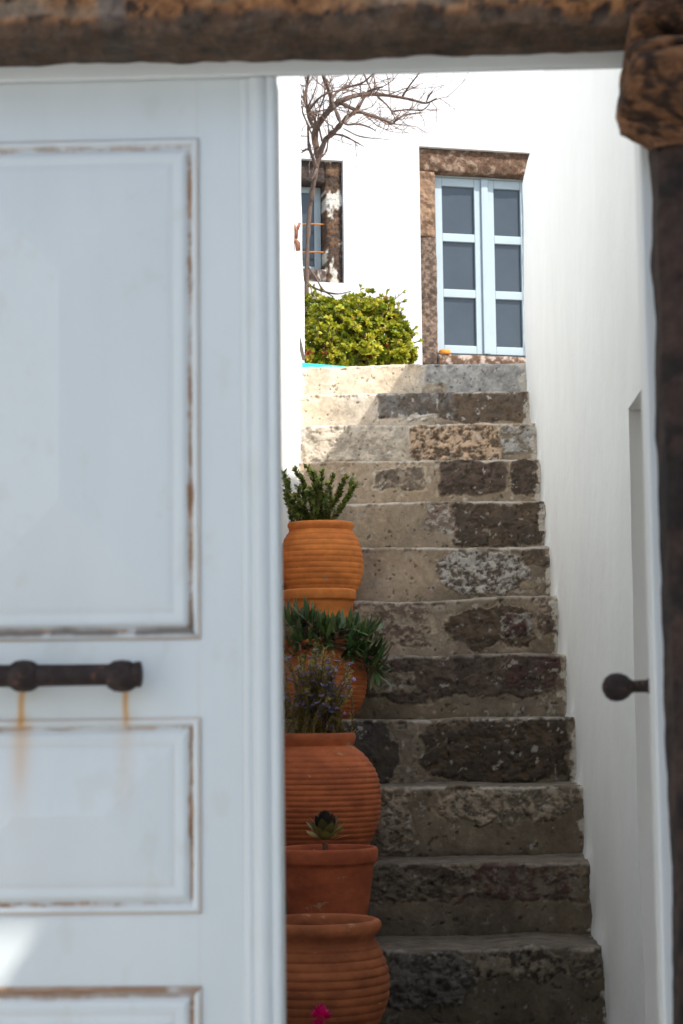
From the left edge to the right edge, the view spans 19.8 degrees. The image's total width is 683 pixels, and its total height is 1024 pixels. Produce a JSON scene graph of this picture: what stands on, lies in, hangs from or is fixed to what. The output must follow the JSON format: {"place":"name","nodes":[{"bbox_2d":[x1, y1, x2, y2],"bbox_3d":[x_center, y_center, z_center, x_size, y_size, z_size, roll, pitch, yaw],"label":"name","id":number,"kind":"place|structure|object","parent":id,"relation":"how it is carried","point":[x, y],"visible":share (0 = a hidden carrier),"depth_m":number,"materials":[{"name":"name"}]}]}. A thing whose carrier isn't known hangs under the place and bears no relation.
{"place":"outdoors","nodes":[
{"label":"outdoors","id":0,"kind":"place"},
{"bbox_2d":[308,1004,331,1023],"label":"flower","id":1,"kind":"object","parent":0,"point":[320,1011],"visible":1,"depth_m":4.62,"materials":[{"name":"pink plant"}]},
{"bbox_2d":[439,349,450,353],"bbox_3d":[0.691,-1.072,13.131,0.080,0.030,0.080,-1,-6,2],"label":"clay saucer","id":2,"kind":"object","parent":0,"point":[444,351],"visible":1,"depth_m":13.10,"materials":[{"name":"orange ceramic"}]},
{"label":"ground","id":3,"kind":"structure","parent":0,"visible":0},
{"bbox_2d":[277,76,304,542],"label":"side wall","id":4,"kind":"structure","parent":3,"relation":"on","point":[292,302],"depth_m":7.82,"materials":[{"name":"white paint"}]},
{"bbox_2d":[294,222,300,250],"bbox_3d":[-0.195,-1.120,7.976,0.064,0.118,0.024,-1,-6,2],"label":"garden tap","id":5,"kind":"object","parent":4,"relation":"attached to","point":[297,244],"visible":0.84,"depth_m":7.97,"materials":[{"name":"brown metal"}]},
{"bbox_2d":[300,338,304,360],"bbox_3d":[-0.181,-0.733,8.387,0.020,0.063,0.601,-1,-6,2],"label":"drain pipe","id":6,"kind":"object","parent":4,"relation":"attached to","point":[302,353],"visible":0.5,"depth_m":8.53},
{"bbox_2d":[0,0,682,1023],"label":"gateway","id":7,"kind":"object","parent":3,"relation":"on","point":[638,44],"visible":1,"depth_m":2.42,"materials":[{"name":"stone"}]},
{"bbox_2d":[0,76,285,1023],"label":"door leaf","id":8,"kind":"object","parent":7,"relation":"attached to","point":[142,844],"visible":1,"depth_m":2.47,"materials":[{"name":"paint"}]},
{"bbox_2d":[602,673,648,700],"bbox_3d":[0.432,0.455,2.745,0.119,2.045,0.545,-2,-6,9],"label":"door knob","id":9,"kind":"object","parent":7,"relation":"attached to","point":[618,687],"visible":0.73,"depth_m":2.69,"materials":[{"name":"metal"}]},
{"bbox_2d":[283,363,606,1023],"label":"staircase","id":10,"kind":"structure","parent":3,"relation":"on","point":[479,907],"depth_m":6.57,"materials":[{"name":"stone"}]},
{"bbox_2d":[283,588,355,636],"bbox_3d":[-0.075,0.387,6.786,0.255,0.233,0.250,-1,-6,2],"label":"flower pot","id":11,"kind":"object","parent":10,"relation":"on","point":[335,600],"visible":0.42,"depth_m":6.69,"materials":[{"name":"orange ceramic"}]},
{"bbox_2d":[282,463,363,591],"bbox_3d":[-0.078,0.077,7.171,0.313,0.516,0.302,-1,-6,2],"label":"potted plant","id":12,"kind":"object","parent":10,"relation":"on","point":[321,547],"visible":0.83,"depth_m":7.07,"materials":[{"name":"orange plant"}]},
{"bbox_2d":[302,363,345,367],"bbox_3d":[-0.089,-0.680,9.173,0.222,0.024,0.139,-1,-6,2],"label":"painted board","id":13,"kind":"object","parent":10,"relation":"on","point":[311,365],"visible":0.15,"depth_m":9.13,"materials":[{"name":"teal paint"}]},
{"bbox_2d":[285,810,377,914],"bbox_3d":[-0.038,0.994,5.351,0.277,0.364,0.281,-1,-6,2],"label":"potted plant","id":14,"kind":"object","parent":10,"relation":"on","point":[327,878],"visible":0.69,"depth_m":5.25,"materials":[{"name":"orange plant"}]},
{"bbox_2d":[283,641,381,845],"bbox_3d":[-0.072,0.697,5.766,0.376,0.638,0.378,-1,-6,2],"label":"potted plant","id":15,"kind":"object","parent":10,"relation":"on","point":[329,767],"visible":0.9,"depth_m":5.65,"materials":[{"name":"orange plant"}]},
{"bbox_2d":[285,913,389,1023],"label":"flower pot","id":16,"kind":"object","parent":10,"relation":"on","point":[337,966],"visible":0.69,"depth_m":4.81,"materials":[{"name":"brown ceramic"}]},
{"bbox_2d":[283,595,394,719],"bbox_3d":[-0.029,0.474,6.414,0.435,0.406,0.376,-1,-6,2],"label":"potted plant","id":17,"kind":"object","parent":10,"relation":"on","point":[349,644],"visible":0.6,"depth_m":6.34,"materials":[{"name":"green plant"}]},
{"bbox_2d":[522,69,657,1023],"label":"stair wall","id":18,"kind":"structure","parent":3,"relation":"on","point":[582,333],"depth_m":5.25,"materials":[{"name":"white paint"}]},
{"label":"terrace","id":19,"kind":"structure","parent":3,"relation":"on","visible":0},
{"bbox_2d":[304,281,423,366],"bbox_3d":[0.079,-0.923,10.436,0.726,0.796,0.917,-1,-6,2],"label":"bush","id":20,"kind":"object","parent":19,"relation":"on","point":[350,329],"visible":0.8,"depth_m":10.32,"materials":[{"name":"green plant"}]},
{"bbox_2d":[300,73,467,331],"bbox_3d":[0.105,-1.754,11.408,1.137,2.286,1.020,3,-7,-32],"label":"bare tree","id":21,"kind":"object","parent":19,"relation":"on","point":[315,126],"visible":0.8,"depth_m":11.46,"materials":[{"name":"brown plant"}]},
{"bbox_2d":[300,71,542,364],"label":"house","id":22,"kind":"structure","parent":19,"relation":"on","point":[435,228],"depth_m":13.25,"materials":[{"name":"paint"}]},
{"bbox_2d":[301,187,324,269],"bbox_3d":[-0.211,-1.891,13.111,0.234,0.589,0.146,1,-6,-14],"label":"window","id":23,"kind":"structure","parent":22,"relation":"in","point":[315,251],"depth_m":13.15,"materials":[{"name":"blue paint"}]},
{"bbox_2d":[435,175,524,356],"bbox_3d":[0.945,-1.667,13.378,0.690,1.257,0.100,1,-6,-14],"label":"window","id":24,"kind":"structure","parent":22,"relation":"in","point":[479,226],"depth_m":13.36,"materials":[{"name":"white paint"}]}
]}

